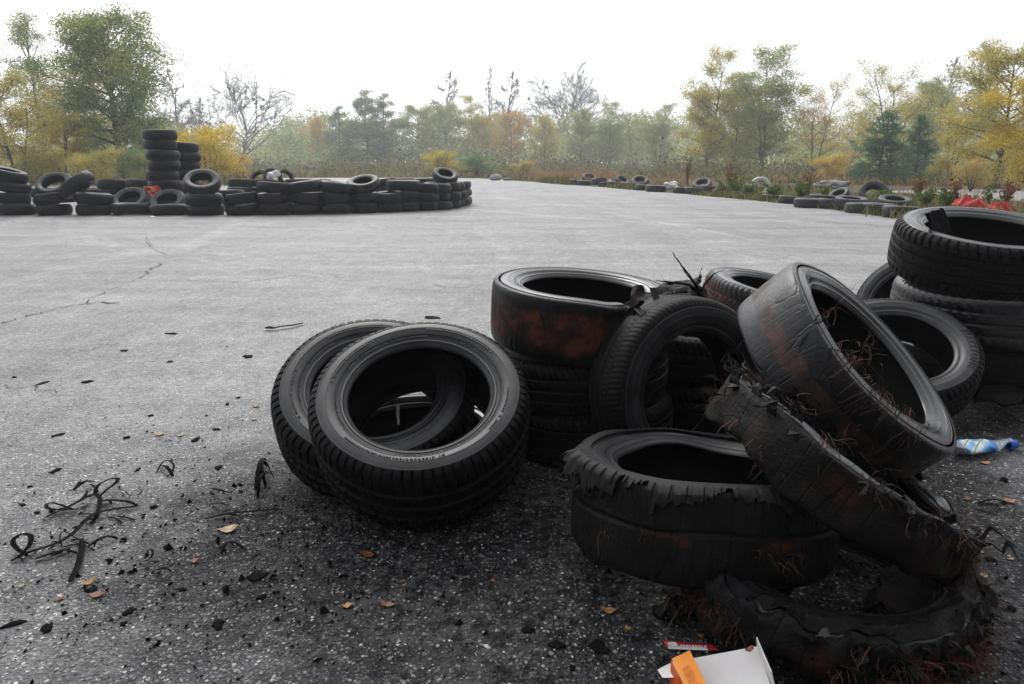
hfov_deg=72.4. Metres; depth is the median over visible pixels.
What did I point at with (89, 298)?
pavement crack
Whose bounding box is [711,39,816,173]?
broadleaf tree
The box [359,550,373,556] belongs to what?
fallen leaf
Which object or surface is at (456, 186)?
tyre
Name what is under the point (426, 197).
tyre
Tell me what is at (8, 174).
tyre
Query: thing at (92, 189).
tyre
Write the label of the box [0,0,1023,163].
sky
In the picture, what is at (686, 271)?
charred strand
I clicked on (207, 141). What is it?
shrub
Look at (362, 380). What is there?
tyre
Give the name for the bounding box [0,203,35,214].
tyre
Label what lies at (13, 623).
rubber scrap
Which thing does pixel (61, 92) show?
broadleaf tree
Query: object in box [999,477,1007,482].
rubber scrap
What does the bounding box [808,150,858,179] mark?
shrub
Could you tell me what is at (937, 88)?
broadleaf tree
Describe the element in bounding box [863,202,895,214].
tyre
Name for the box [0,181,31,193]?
tyre
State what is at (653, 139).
broadleaf tree
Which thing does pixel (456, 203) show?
tyre
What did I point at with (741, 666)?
carton
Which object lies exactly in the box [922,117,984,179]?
tree
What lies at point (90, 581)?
fallen leaf
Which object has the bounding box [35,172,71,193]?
tyre
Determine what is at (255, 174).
scooter tyre
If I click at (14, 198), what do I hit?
tyre
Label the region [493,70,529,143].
bare tree
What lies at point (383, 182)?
tyre
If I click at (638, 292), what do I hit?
rubber flap
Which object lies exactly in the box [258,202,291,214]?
tyre
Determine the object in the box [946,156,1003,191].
shrub
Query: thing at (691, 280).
charred strand
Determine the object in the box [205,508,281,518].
rubber strands
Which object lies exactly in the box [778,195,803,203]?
tyre
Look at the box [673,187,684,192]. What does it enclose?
tyre
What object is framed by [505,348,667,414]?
tyre
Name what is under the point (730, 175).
weed
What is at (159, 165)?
tyre
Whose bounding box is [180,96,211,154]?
bare tree
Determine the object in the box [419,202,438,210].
tyre
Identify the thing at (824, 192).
weed
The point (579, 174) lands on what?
dry grass
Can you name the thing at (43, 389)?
pavement crack
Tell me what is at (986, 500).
rubber strands
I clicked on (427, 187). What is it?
tyre
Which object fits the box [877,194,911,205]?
tyre
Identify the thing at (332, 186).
tyre
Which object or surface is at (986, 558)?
rubber scrap
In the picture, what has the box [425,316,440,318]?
rubber scrap
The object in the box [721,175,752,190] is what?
weed
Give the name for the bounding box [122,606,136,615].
rubber scrap
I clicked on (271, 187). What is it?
tyre
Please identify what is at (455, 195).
tyre
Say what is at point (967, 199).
plastic sheet
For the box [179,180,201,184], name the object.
tyre
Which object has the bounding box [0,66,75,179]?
tree
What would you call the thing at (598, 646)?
rubber scrap
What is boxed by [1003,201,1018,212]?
plastic sheet
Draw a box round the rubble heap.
[812,180,850,188]
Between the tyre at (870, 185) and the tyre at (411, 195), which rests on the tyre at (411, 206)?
the tyre at (411, 195)
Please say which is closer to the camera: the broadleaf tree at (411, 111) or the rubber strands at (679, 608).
the rubber strands at (679, 608)
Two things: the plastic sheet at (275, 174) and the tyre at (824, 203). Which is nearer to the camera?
the tyre at (824, 203)
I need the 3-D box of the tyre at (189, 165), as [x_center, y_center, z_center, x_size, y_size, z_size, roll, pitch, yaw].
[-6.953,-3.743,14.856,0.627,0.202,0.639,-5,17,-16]
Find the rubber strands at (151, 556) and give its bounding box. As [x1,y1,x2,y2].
[143,549,171,571]
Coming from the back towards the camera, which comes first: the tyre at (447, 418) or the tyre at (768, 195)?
the tyre at (768, 195)
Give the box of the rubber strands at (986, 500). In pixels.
[978,499,1005,506]
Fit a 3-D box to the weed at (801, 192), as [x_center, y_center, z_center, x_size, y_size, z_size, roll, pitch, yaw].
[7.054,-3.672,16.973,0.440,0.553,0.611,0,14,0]
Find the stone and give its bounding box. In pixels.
[503,177,513,180]
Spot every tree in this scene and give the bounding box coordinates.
[0,10,71,172]
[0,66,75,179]
[0,79,29,123]
[12,0,187,178]
[19,42,124,172]
[22,104,96,172]
[155,67,215,138]
[170,52,311,158]
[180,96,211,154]
[276,127,306,165]
[297,115,330,162]
[314,105,363,164]
[328,88,401,162]
[348,92,416,165]
[392,102,445,163]
[410,69,468,139]
[416,102,468,162]
[449,91,505,160]
[469,65,499,157]
[478,50,626,148]
[489,108,533,162]
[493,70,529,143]
[525,112,565,162]
[552,107,603,161]
[585,99,636,164]
[614,106,657,167]
[636,100,686,166]
[670,44,758,172]
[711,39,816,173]
[715,87,759,168]
[779,70,860,170]
[834,102,878,166]
[842,53,941,164]
[845,107,925,182]
[885,112,946,179]
[891,74,972,166]
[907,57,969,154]
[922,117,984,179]
[930,37,1023,187]
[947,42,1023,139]
[967,73,1023,188]
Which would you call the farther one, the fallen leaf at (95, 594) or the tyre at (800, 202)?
the tyre at (800, 202)
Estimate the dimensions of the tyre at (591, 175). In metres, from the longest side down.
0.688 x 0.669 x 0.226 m
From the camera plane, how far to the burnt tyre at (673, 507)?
1.39 m
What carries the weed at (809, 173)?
on the verge
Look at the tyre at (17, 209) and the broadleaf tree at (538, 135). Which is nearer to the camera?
the tyre at (17, 209)
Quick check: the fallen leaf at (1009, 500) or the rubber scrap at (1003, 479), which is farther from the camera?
the rubber scrap at (1003, 479)
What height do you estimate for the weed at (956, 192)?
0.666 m
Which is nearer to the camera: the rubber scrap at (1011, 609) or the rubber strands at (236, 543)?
the rubber scrap at (1011, 609)
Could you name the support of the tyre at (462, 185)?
on the tyre at (464, 194)
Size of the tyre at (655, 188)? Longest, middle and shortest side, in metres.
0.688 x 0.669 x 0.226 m
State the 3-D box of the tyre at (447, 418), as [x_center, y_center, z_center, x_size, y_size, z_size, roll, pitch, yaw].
[-0.415,0.195,2.144,0.604,0.226,0.606,21,46,16]
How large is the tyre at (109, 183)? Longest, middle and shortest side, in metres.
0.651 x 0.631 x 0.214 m
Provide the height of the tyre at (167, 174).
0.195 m
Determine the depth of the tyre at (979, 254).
2.77 m
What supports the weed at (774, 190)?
on the verge
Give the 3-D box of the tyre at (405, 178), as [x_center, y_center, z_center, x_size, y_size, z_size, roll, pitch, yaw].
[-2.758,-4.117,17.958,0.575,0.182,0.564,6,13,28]
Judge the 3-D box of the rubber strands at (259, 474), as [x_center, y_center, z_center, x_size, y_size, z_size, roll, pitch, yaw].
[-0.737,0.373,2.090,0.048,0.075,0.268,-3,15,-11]
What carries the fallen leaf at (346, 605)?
on the asphalt
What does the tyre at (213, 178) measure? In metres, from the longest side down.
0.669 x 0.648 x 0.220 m
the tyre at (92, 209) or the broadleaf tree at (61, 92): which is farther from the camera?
the broadleaf tree at (61, 92)
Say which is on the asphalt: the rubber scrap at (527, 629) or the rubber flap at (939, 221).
the rubber scrap at (527, 629)
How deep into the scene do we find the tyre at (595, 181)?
28.35 m
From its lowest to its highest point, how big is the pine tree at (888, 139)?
3.501 m
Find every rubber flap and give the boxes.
[625,275,708,306]
[924,208,954,235]
[974,385,1023,406]
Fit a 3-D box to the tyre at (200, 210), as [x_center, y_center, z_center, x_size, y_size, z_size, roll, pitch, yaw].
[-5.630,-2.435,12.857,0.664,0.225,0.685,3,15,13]
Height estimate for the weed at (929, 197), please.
0.527 m
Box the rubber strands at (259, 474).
[254,458,273,497]
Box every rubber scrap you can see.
[0,620,27,628]
[40,622,52,633]
[48,468,61,473]
[84,586,97,592]
[120,620,127,625]
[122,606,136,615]
[177,587,187,591]
[191,436,199,441]
[211,619,224,629]
[246,570,268,581]
[256,593,266,599]
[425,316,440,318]
[522,626,535,633]
[547,639,565,649]
[588,639,609,653]
[984,556,996,561]
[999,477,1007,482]
[1005,605,1016,612]
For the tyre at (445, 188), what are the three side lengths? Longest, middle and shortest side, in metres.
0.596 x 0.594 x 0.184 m
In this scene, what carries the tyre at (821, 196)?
on the verge
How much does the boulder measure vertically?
0.330 m
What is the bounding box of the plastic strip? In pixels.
[143,185,160,197]
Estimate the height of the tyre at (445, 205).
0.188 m
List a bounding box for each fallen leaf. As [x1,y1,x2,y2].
[80,576,96,584]
[88,591,106,597]
[217,524,237,532]
[341,603,352,607]
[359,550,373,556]
[380,601,394,606]
[600,606,615,613]
[745,645,753,651]
[1000,498,1015,502]
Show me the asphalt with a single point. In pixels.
(446, 266)
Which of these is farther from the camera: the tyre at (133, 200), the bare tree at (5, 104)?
the bare tree at (5, 104)
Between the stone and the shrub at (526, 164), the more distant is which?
the shrub at (526, 164)
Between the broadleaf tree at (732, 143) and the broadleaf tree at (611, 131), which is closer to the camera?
the broadleaf tree at (732, 143)
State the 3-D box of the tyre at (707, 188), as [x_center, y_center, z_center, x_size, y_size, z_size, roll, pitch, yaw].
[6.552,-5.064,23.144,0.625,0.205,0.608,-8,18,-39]
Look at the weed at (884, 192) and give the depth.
14.71 m
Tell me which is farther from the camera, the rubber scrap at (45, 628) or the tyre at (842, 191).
the tyre at (842, 191)
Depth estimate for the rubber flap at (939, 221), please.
2.87 m
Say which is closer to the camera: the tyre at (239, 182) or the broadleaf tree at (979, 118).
the tyre at (239, 182)
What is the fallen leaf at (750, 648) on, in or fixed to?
in the carton
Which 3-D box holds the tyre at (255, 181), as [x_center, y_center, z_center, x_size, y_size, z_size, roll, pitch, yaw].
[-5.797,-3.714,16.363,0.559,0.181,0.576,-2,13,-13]
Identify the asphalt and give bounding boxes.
[0,178,1023,683]
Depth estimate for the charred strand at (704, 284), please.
2.12 m
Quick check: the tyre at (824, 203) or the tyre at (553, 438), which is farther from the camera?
the tyre at (824, 203)
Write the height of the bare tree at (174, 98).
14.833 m
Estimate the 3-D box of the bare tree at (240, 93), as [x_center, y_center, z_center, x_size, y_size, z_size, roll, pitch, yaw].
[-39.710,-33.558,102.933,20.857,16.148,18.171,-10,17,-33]
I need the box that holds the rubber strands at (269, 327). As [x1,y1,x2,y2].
[265,323,302,328]
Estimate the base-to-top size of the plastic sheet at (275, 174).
0.187 m
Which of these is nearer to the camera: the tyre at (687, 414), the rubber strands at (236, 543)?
the rubber strands at (236, 543)
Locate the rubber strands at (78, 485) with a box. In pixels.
[66,480,95,492]
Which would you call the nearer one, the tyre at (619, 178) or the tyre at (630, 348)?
the tyre at (630, 348)
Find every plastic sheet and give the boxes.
[266,170,280,177]
[952,194,987,207]
[986,201,1011,210]
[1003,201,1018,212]
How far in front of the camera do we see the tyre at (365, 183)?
13.22 m
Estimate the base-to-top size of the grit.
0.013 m
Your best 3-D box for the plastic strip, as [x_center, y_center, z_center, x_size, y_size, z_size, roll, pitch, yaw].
[-6.955,-2.881,13.519,0.365,0.300,0.146,0,14,0]
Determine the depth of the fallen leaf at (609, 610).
1.48 m
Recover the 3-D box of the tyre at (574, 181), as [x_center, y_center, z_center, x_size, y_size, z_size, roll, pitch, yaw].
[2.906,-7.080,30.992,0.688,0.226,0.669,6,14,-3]
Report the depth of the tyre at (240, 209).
12.60 m
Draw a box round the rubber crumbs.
[0,344,1023,683]
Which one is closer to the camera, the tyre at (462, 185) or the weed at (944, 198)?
the weed at (944, 198)
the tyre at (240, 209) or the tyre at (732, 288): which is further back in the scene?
the tyre at (240, 209)
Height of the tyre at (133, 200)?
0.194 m
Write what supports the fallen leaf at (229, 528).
on the asphalt
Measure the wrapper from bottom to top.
0.012 m
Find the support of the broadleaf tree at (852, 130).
on the ground at (895, 187)
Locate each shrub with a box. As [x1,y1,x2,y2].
[64,147,124,186]
[108,144,151,178]
[168,120,248,181]
[213,150,253,178]
[419,147,466,175]
[454,150,507,176]
[508,159,543,175]
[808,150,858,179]
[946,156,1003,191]
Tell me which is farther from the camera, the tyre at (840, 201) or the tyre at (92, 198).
the tyre at (840, 201)
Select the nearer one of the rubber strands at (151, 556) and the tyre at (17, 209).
the rubber strands at (151, 556)
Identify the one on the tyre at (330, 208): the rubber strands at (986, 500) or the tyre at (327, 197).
the tyre at (327, 197)
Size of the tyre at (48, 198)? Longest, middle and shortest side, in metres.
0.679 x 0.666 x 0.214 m
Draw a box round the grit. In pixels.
[4,405,1021,683]
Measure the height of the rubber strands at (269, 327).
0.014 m
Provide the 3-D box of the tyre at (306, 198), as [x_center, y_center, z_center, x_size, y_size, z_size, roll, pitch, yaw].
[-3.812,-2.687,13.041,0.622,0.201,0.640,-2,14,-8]
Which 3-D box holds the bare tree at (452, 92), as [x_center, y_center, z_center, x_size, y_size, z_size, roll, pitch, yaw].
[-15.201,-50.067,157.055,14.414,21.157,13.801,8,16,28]
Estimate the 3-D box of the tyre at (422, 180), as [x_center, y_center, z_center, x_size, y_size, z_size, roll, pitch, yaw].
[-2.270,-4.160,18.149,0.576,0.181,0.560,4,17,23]
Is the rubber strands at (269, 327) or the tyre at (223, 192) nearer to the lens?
the rubber strands at (269, 327)
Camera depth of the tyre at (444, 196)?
14.18 m
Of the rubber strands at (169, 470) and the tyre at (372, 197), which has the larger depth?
the tyre at (372, 197)
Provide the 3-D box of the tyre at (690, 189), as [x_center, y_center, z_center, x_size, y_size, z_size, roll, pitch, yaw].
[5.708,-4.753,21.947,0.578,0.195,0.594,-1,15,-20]
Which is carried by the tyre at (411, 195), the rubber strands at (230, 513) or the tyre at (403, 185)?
the tyre at (403, 185)
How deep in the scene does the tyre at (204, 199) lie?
12.51 m
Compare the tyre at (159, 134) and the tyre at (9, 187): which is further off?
the tyre at (159, 134)
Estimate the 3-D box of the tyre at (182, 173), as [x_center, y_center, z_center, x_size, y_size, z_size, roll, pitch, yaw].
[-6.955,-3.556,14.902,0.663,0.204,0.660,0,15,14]
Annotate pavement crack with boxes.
[2,263,161,322]
[5,384,71,396]
[119,276,491,288]
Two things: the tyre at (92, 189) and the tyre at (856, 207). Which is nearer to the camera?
the tyre at (856, 207)
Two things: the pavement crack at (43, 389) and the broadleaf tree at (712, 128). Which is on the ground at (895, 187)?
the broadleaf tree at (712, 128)
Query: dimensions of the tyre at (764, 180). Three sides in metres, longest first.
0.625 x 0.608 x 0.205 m
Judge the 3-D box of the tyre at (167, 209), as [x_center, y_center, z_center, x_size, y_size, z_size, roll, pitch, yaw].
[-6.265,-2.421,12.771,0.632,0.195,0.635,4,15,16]
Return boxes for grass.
[492,167,1016,208]
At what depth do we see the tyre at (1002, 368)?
2.74 m
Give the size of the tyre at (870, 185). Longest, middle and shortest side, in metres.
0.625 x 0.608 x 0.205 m
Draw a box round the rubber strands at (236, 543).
[221,541,264,561]
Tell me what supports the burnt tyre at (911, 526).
on the burnt tyre at (917, 634)
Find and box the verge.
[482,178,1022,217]
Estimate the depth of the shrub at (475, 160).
46.77 m
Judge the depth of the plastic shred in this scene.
2.06 m
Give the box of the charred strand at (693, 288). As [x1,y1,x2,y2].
[656,280,706,297]
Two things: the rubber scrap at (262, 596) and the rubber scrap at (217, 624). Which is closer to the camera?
the rubber scrap at (217, 624)
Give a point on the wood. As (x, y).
(271, 153)
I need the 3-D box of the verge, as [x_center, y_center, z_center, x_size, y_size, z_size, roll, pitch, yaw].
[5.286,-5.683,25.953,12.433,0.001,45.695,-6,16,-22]
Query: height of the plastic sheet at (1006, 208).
0.238 m
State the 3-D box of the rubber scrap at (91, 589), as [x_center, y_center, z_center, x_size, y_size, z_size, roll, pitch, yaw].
[-0.931,0.549,1.553,0.028,0.005,0.027,11,18,36]
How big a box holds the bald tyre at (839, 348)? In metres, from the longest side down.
0.640 x 0.583 x 0.297 m
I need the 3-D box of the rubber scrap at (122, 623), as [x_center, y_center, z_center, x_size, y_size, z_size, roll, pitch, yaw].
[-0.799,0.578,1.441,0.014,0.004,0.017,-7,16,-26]
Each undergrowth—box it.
[28,168,1023,185]
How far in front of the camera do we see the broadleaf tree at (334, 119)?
110.49 m
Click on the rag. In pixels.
(673, 184)
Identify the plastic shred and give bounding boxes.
[396,404,399,424]
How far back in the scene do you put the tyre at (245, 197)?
12.53 m
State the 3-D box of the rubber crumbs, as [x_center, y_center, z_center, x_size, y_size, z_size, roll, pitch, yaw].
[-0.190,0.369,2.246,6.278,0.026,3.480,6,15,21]
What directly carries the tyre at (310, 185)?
on the tyre at (306, 198)
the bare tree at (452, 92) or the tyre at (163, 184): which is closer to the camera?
the tyre at (163, 184)
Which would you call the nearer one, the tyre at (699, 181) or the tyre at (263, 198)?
the tyre at (263, 198)
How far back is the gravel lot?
22.73 m
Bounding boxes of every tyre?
[0,166,28,183]
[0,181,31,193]
[0,192,31,203]
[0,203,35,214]
[30,188,52,196]
[33,192,75,204]
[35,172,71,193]
[35,204,72,215]
[58,170,94,198]
[74,192,113,203]
[75,204,111,214]
[84,187,98,192]
[96,179,125,188]
[97,188,124,195]
[110,202,150,214]
[111,187,150,204]
[124,179,148,187]
[126,198,139,201]
[141,130,177,139]
[143,140,177,149]
[145,149,180,159]
[145,170,179,179]
[147,160,180,170]
[147,179,183,190]
[149,203,185,215]
[150,189,186,204]
[161,200,176,203]
[176,142,198,151]
[176,161,199,170]
[176,170,191,179]
[179,151,201,161]
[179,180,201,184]
[182,169,220,193]
[184,193,223,204]
[185,204,224,215]
[217,189,244,197]
[224,192,257,204]
[225,204,258,215]
[227,179,252,186]
[227,187,253,191]
[250,170,266,178]
[253,179,275,186]
[255,192,290,204]
[256,181,290,193]
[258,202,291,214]
[263,168,279,181]
[271,319,474,497]
[278,169,293,182]
[285,179,308,182]
[289,179,319,192]
[290,192,320,203]
[291,203,320,214]
[308,322,529,527]
[320,180,352,193]
[320,192,351,203]
[320,203,352,213]
[332,394,483,491]
[346,174,379,193]
[351,192,378,202]
[352,203,379,212]
[375,186,388,191]
[378,190,402,203]
[379,201,403,211]
[380,178,395,185]
[386,180,420,190]
[392,191,420,200]
[396,178,414,179]
[403,201,420,211]
[415,178,434,182]
[418,192,438,201]
[419,183,438,191]
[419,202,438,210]
[425,182,451,192]
[427,192,450,200]
[432,167,457,182]
[438,201,452,209]
[441,182,460,190]
[449,191,461,199]
[450,200,460,207]
[458,181,470,188]
[459,182,464,189]
[459,190,466,198]
[464,197,470,205]
[491,267,688,371]
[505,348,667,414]
[525,389,672,464]
[553,427,846,588]
[570,179,577,184]
[577,180,591,184]
[582,173,596,180]
[589,295,764,434]
[592,177,606,184]
[598,180,611,186]
[607,181,619,185]
[615,175,629,181]
[631,175,648,183]
[636,184,645,189]
[645,185,665,191]
[652,480,1014,683]
[665,382,712,430]
[668,332,713,386]
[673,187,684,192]
[684,187,703,193]
[693,178,711,187]
[693,341,1018,599]
[701,185,717,191]
[702,267,775,311]
[737,262,956,486]
[751,177,769,192]
[761,194,779,200]
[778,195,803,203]
[793,197,819,207]
[808,194,835,198]
[818,198,837,208]
[829,187,850,195]
[834,195,868,208]
[845,202,879,212]
[857,262,896,300]
[858,181,889,201]
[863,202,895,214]
[863,298,984,416]
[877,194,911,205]
[881,205,919,216]
[887,206,1023,300]
[890,275,1023,352]
[903,344,1023,402]
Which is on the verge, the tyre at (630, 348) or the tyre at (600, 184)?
the tyre at (600, 184)
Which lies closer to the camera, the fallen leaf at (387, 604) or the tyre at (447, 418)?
the fallen leaf at (387, 604)
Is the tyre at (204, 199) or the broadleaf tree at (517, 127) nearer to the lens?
the tyre at (204, 199)
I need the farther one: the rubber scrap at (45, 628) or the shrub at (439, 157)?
the shrub at (439, 157)
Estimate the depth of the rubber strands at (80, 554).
1.76 m
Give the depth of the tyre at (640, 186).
24.24 m
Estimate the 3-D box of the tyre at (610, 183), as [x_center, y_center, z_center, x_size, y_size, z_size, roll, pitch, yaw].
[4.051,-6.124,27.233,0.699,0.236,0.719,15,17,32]
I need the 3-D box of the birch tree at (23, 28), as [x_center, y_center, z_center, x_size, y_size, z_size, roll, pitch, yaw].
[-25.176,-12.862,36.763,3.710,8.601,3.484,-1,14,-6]
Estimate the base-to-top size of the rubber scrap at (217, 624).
0.005 m
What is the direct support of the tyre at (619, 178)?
on the verge
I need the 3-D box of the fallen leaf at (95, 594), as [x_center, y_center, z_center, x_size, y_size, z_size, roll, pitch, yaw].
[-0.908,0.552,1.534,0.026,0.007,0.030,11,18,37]
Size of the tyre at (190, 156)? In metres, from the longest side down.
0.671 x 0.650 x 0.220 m
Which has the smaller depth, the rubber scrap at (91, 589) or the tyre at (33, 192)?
the rubber scrap at (91, 589)
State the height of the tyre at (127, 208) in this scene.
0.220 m
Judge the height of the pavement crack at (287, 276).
0.001 m
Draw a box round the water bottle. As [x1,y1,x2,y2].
[955,438,1018,454]
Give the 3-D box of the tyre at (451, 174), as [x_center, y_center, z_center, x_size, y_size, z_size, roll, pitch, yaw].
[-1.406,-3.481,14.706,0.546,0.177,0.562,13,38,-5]
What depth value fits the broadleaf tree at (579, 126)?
104.94 m
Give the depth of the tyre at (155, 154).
13.58 m
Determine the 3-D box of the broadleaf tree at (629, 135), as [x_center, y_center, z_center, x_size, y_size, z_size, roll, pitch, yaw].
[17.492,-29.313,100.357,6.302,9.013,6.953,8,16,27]
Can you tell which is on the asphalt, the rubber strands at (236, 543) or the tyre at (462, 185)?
the rubber strands at (236, 543)
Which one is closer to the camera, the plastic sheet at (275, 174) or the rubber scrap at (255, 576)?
the rubber scrap at (255, 576)
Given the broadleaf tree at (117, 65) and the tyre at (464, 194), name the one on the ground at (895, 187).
the broadleaf tree at (117, 65)
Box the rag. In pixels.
[664,181,677,187]
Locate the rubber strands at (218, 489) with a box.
[209,488,231,506]
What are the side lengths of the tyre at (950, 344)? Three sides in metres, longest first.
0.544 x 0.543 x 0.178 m
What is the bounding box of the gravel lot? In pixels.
[877,189,1023,201]
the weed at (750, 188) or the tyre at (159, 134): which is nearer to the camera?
the tyre at (159, 134)
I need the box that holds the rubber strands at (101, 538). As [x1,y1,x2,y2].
[87,535,117,547]
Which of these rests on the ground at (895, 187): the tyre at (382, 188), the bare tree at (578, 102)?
the bare tree at (578, 102)
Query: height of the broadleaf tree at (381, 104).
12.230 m
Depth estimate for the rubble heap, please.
26.04 m
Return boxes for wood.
[0,86,1023,179]
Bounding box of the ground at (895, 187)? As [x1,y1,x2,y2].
[73,164,1023,201]
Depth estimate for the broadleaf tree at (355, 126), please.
109.75 m
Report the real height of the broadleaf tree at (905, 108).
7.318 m
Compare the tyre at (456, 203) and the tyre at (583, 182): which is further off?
the tyre at (583, 182)
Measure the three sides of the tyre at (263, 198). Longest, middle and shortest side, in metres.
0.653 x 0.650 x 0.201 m
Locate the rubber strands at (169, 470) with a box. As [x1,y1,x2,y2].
[155,460,174,475]
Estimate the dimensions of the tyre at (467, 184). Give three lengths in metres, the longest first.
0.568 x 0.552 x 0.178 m
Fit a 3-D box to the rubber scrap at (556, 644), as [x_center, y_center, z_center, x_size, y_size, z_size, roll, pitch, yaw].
[0.087,0.594,1.377,0.034,0.005,0.027,-7,16,-27]
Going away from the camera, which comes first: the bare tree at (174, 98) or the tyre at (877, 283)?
the tyre at (877, 283)
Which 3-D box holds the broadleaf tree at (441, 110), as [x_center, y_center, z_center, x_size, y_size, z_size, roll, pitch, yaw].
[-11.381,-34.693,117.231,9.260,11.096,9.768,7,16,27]
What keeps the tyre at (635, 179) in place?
on the verge
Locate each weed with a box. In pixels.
[684,154,692,186]
[718,180,729,189]
[721,161,740,181]
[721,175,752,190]
[735,178,763,194]
[762,183,789,194]
[792,179,811,196]
[802,169,817,194]
[818,184,831,194]
[870,188,894,199]
[912,174,926,193]
[914,185,939,207]
[936,186,955,205]
[948,175,962,199]
[981,183,996,202]
[995,181,1023,202]
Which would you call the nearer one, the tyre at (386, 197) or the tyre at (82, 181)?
the tyre at (82, 181)
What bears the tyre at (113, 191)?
on the tyre
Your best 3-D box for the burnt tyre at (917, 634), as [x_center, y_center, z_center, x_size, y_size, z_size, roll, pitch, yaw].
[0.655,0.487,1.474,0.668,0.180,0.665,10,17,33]
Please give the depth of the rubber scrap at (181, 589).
1.55 m
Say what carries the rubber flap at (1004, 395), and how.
on the asphalt
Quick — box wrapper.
[663,641,718,650]
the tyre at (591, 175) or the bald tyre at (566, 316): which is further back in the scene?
the tyre at (591, 175)
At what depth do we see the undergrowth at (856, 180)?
35.75 m
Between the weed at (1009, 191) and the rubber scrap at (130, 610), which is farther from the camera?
the weed at (1009, 191)
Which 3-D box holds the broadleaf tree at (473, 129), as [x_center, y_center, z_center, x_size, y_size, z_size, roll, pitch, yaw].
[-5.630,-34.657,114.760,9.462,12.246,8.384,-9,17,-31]
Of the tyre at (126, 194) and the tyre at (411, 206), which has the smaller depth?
the tyre at (126, 194)
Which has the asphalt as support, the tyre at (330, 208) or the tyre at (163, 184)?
the tyre at (330, 208)
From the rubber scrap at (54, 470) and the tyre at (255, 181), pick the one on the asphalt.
the rubber scrap at (54, 470)
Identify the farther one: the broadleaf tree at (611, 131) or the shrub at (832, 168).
the broadleaf tree at (611, 131)
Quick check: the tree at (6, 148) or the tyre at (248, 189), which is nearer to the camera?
the tyre at (248, 189)
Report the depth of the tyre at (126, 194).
13.20 m
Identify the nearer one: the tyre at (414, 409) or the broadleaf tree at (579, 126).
the tyre at (414, 409)
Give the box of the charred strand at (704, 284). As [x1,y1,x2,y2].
[697,270,724,295]
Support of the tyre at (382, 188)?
on the tyre
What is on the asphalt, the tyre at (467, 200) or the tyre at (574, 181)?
the tyre at (467, 200)
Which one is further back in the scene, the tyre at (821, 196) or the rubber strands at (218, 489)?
the tyre at (821, 196)
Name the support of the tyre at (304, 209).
on the asphalt
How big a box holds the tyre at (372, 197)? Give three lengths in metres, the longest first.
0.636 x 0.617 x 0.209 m
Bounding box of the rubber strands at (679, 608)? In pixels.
[655,591,689,638]
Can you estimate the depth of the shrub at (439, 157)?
45.73 m
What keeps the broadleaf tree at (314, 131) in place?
on the ground at (895, 187)
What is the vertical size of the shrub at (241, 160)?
1.683 m
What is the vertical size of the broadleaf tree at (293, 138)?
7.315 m
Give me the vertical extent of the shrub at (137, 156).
1.719 m
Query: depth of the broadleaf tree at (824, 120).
54.52 m
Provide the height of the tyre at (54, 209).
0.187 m
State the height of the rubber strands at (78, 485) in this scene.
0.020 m
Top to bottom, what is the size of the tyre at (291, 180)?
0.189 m
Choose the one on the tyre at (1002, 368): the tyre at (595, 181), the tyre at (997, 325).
the tyre at (997, 325)
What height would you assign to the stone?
0.165 m
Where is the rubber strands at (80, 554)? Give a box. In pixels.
[10,477,141,581]
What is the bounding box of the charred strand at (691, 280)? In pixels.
[683,270,699,295]
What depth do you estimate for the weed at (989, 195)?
15.34 m
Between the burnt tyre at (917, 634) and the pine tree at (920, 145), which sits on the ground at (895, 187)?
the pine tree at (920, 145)
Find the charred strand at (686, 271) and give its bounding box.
[672,252,701,296]
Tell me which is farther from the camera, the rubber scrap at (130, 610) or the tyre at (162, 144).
the tyre at (162, 144)
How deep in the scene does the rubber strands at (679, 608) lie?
1.43 m
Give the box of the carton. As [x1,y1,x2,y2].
[658,637,774,683]
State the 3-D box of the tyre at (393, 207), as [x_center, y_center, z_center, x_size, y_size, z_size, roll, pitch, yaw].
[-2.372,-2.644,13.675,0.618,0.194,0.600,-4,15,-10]
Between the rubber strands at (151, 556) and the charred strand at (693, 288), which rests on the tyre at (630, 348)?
the charred strand at (693, 288)
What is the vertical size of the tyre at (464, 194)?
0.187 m
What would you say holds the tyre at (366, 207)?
on the asphalt
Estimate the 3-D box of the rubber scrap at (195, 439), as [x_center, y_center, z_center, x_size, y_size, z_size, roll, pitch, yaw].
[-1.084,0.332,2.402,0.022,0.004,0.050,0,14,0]
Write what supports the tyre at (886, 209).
on the verge
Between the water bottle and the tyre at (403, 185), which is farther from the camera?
the tyre at (403, 185)
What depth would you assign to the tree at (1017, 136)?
24.71 m
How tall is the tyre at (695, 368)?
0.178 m
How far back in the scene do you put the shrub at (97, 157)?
26.89 m
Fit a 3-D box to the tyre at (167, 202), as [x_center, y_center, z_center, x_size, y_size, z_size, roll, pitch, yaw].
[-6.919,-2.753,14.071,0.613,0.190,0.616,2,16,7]
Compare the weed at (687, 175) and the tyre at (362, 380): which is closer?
the tyre at (362, 380)
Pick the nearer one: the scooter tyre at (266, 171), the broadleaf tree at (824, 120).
the scooter tyre at (266, 171)
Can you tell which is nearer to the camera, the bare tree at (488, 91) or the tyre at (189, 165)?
the tyre at (189, 165)

